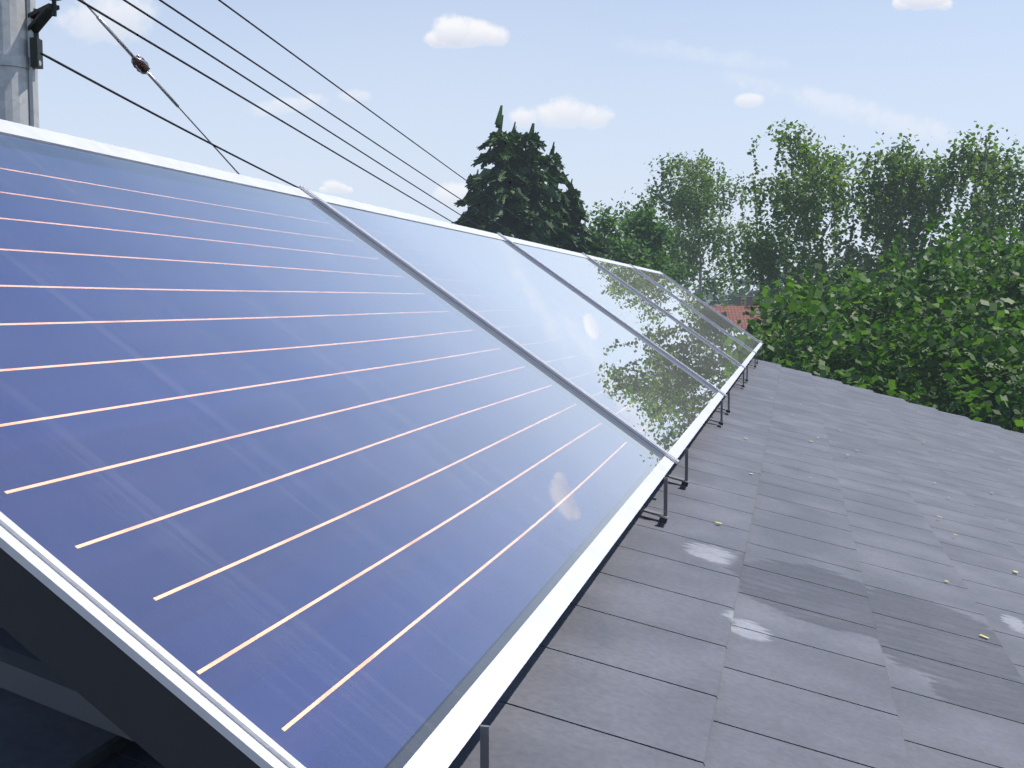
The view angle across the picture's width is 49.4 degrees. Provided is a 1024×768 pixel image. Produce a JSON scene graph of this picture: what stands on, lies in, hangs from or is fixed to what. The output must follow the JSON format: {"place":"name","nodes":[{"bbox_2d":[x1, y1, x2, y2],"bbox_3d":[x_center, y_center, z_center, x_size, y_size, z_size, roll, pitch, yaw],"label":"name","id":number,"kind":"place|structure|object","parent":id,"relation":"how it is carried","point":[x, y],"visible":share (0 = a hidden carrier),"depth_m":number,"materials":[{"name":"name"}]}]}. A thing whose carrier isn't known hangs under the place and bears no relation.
{"place":"outdoors","nodes":[
{"label":"outdoors","id":0,"kind":"place"},
{"bbox_2d":[40,0,561,248],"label":"conductors","id":1,"kind":"object","parent":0,"point":[156,46],"visible":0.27,"depth_m":5.17,"materials":[{"name":"grey metal"}]},
{"bbox_2d":[454,169,487,228],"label":"spruce","id":2,"kind":"object","parent":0,"point":[469,194],"depth_m":40.35,"materials":[{"name":"green plant"}]},
{"bbox_2d":[452,105,549,245],"bbox_3d":[-0.773,-1.521,38.522,8.229,16.027,8.436,1,4,14],"label":"spruce","id":3,"kind":"object","parent":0,"point":[486,176],"depth_m":37.75,"materials":[{"name":"green plant"}]},
{"bbox_2d":[460,142,524,225],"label":"spruce cones","id":4,"kind":"object","parent":3,"relation":"hanging from","point":[482,185],"visible":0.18,"depth_m":37.80,"materials":[{"name":"brown plant"}]},
{"bbox_2d":[0,358,1023,767],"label":"roof tiles","id":5,"kind":"object","parent":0,"point":[816,596],"visible":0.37,"depth_m":3.34,"materials":[{"name":"grey tile"}]},
{"bbox_2d":[716,377,1017,637],"bbox_3d":[3.292,0.662,8.143,3.004,0.827,12.653,1,4,14],"label":"roof debris","id":6,"kind":"object","parent":5,"relation":"on","point":[939,516],"visible":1,"depth_m":5.56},
{"bbox_2d":[484,122,555,242],"bbox_3d":[0.235,-1.422,39.674,7.496,15.665,7.502,1,4,14],"label":"spruce","id":7,"kind":"object","parent":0,"point":[516,136],"depth_m":39.04,"materials":[{"name":"green plant"}]},
{"bbox_2d":[35,0,1023,292],"label":"sky","id":8,"kind":"structure","parent":0,"point":[617,86],"materials":[{"name":"blue"}]},
{"bbox_2d":[587,214,608,259],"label":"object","id":9,"kind":"object","parent":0,"point":[591,229],"depth_m":49.63,"materials":[{"name":"green plant"}]},
{"bbox_2d":[585,200,626,257],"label":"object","id":10,"kind":"object","parent":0,"point":[606,226],"depth_m":46.56,"materials":[{"name":"green plant"}]},
{"bbox_2d":[599,190,649,257],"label":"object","id":11,"kind":"object","parent":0,"point":[625,217],"depth_m":48.36,"materials":[{"name":"green plant"}]},
{"bbox_2d":[598,225,676,280],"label":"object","id":12,"kind":"object","parent":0,"point":[625,255],"depth_m":43.35,"materials":[{"name":"green plant"}]},
{"bbox_2d":[607,195,690,281],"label":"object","id":13,"kind":"object","parent":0,"point":[647,234],"depth_m":45.35,"materials":[{"name":"green plant"}]},
{"bbox_2d":[623,207,678,281],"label":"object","id":14,"kind":"object","parent":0,"point":[666,248],"depth_m":47.75,"materials":[{"name":"green plant"}]},
{"bbox_2d":[656,226,706,297],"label":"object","id":15,"kind":"object","parent":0,"point":[683,270],"depth_m":52.24,"materials":[{"name":"green plant"}]},
{"label":"ground","id":16,"kind":"structure","parent":0,"visible":0},
{"bbox_2d":[507,123,579,250],"bbox_3d":[0.706,-1.285,38.982,7.654,15.494,7.076,1,4,14],"label":"spruce","id":17,"kind":"object","parent":16,"relation":"on","point":[531,141],"depth_m":38.18,"materials":[{"name":"green plant"}]},
{"bbox_2d":[538,142,593,255],"bbox_3d":[1.565,-1.143,40.018,7.169,15.056,7.237,1,4,14],"label":"spruce","id":18,"kind":"object","parent":16,"relation":"on","point":[555,168],"depth_m":39.58,"materials":[{"name":"green plant"}]},
{"bbox_2d":[556,179,605,256],"bbox_3d":[1.984,-0.526,40.429,6.797,13.764,6.204,1,4,14],"label":"spruce","id":19,"kind":"object","parent":16,"relation":"on","point":[576,203],"depth_m":39.80,"materials":[{"name":"green plant"}]},
{"bbox_2d":[631,148,760,311],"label":"birch","id":20,"kind":"object","parent":16,"relation":"on","point":[679,203],"depth_m":59.50,"materials":[{"name":"green plant"}]},
{"bbox_2d":[727,120,883,328],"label":"birch","id":21,"kind":"object","parent":16,"relation":"on","point":[762,256],"depth_m":44.81,"materials":[{"name":"green plant"}]},
{"bbox_2d":[676,242,1015,405],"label":"trees","id":22,"kind":"object","parent":16,"relation":"on","point":[707,298],"depth_m":99.55,"materials":[{"name":"green plant"}]},
{"bbox_2d":[735,210,1023,432],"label":"hedge","id":23,"kind":"object","parent":16,"relation":"on","point":[957,340],"visible":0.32,"depth_m":22.24,"materials":[{"name":"green plant"}]},
{"bbox_2d":[832,129,969,286],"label":"birch","id":24,"kind":"object","parent":16,"relation":"on","point":[890,209],"depth_m":44.43,"materials":[{"name":"green plant"}]},
{"bbox_2d":[903,121,1023,298],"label":"birch","id":25,"kind":"object","parent":16,"relation":"on","point":[975,170],"depth_m":43.50,"materials":[{"name":"green plant"}]},
{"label":"house walls","id":26,"kind":"object","parent":16,"relation":"on","visible":0},
{"bbox_2d":[711,306,853,332],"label":"house roof","id":27,"kind":"structure","parent":26,"relation":"on","point":[732,313],"depth_m":94.12,"materials":[{"name":"red tile"}]},
{"bbox_2d":[738,297,753,305],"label":"chimneys","id":28,"kind":"object","parent":27,"relation":"on","point":[750,301],"visible":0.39,"depth_m":95.29,"materials":[{"name":"grey brick"}]},
{"bbox_3d":[2.124,0.632,7.582,9.135,2.729,16.814,1,4,14],"label":"roof","id":29,"kind":"object","parent":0,"visible":0},
{"bbox_2d":[0,0,40,127],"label":"mast","id":30,"kind":"object","parent":29,"relation":"on","point":[19,101],"visible":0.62,"depth_m":3.49,"materials":[{"name":"metal"}]},
{"bbox_2d":[28,0,59,68],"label":"insulator bracket","id":31,"kind":"object","parent":30,"relation":"attached to","point":[42,16],"visible":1,"depth_m":3.50,"materials":[{"name":"black metal"}]},
{"bbox_2d":[82,0,239,173],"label":"stay wire","id":32,"kind":"object","parent":30,"relation":"attached to","point":[128,51],"visible":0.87,"depth_m":4.21,"materials":[{"name":"grey metal"}]},
{"bbox_2d":[132,56,148,73],"bbox_3d":[-1.390,-1.195,4.162,0.051,0.058,0.080,1,4,14],"label":"egg insulator","id":33,"kind":"object","parent":32,"relation":"attached to","point":[142,67],"visible":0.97,"depth_m":4.14,"materials":[{"name":"brown ceramic"}]},
{"bbox_2d":[0,345,762,767],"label":"supports","id":34,"kind":"object","parent":29,"relation":"on","point":[32,679],"visible":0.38,"depth_m":1.69,"materials":[{"name":"black metal"}]},
{"bbox_2d":[0,354,762,767],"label":"mounting frame","id":35,"kind":"object","parent":34,"relation":"on","point":[140,706],"visible":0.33,"depth_m":1.39,"materials":[{"name":"black metal"}]},
{"bbox_2d":[0,178,582,767],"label":"absorbers","id":36,"kind":"object","parent":35,"relation":"in","point":[380,706],"depth_m":2.03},
{"bbox_2d":[0,192,547,730],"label":"solar panel busbars","id":37,"kind":"object","parent":36,"relation":"on","point":[316,702],"visible":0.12,"depth_m":2.07,"materials":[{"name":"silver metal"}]},
{"bbox_2d":[0,133,759,544],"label":"glass","id":38,"kind":"object","parent":35,"relation":"on","point":[324,285],"visible":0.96,"depth_m":3.88,"materials":[{"name":"clear glass"}]},
{"bbox_2d":[0,119,763,767],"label":"panel frames","id":39,"kind":"structure","parent":35,"relation":"attached to","point":[448,737],"depth_m":2.04,"materials":[{"name":"silver metal"}]},
{"bbox_2d":[384,541,588,767],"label":"solar panel busbar","id":40,"kind":"object","parent":39,"relation":"attached to","point":[405,753],"depth_m":1.99,"materials":[{"name":"silver metal"}]}
]}

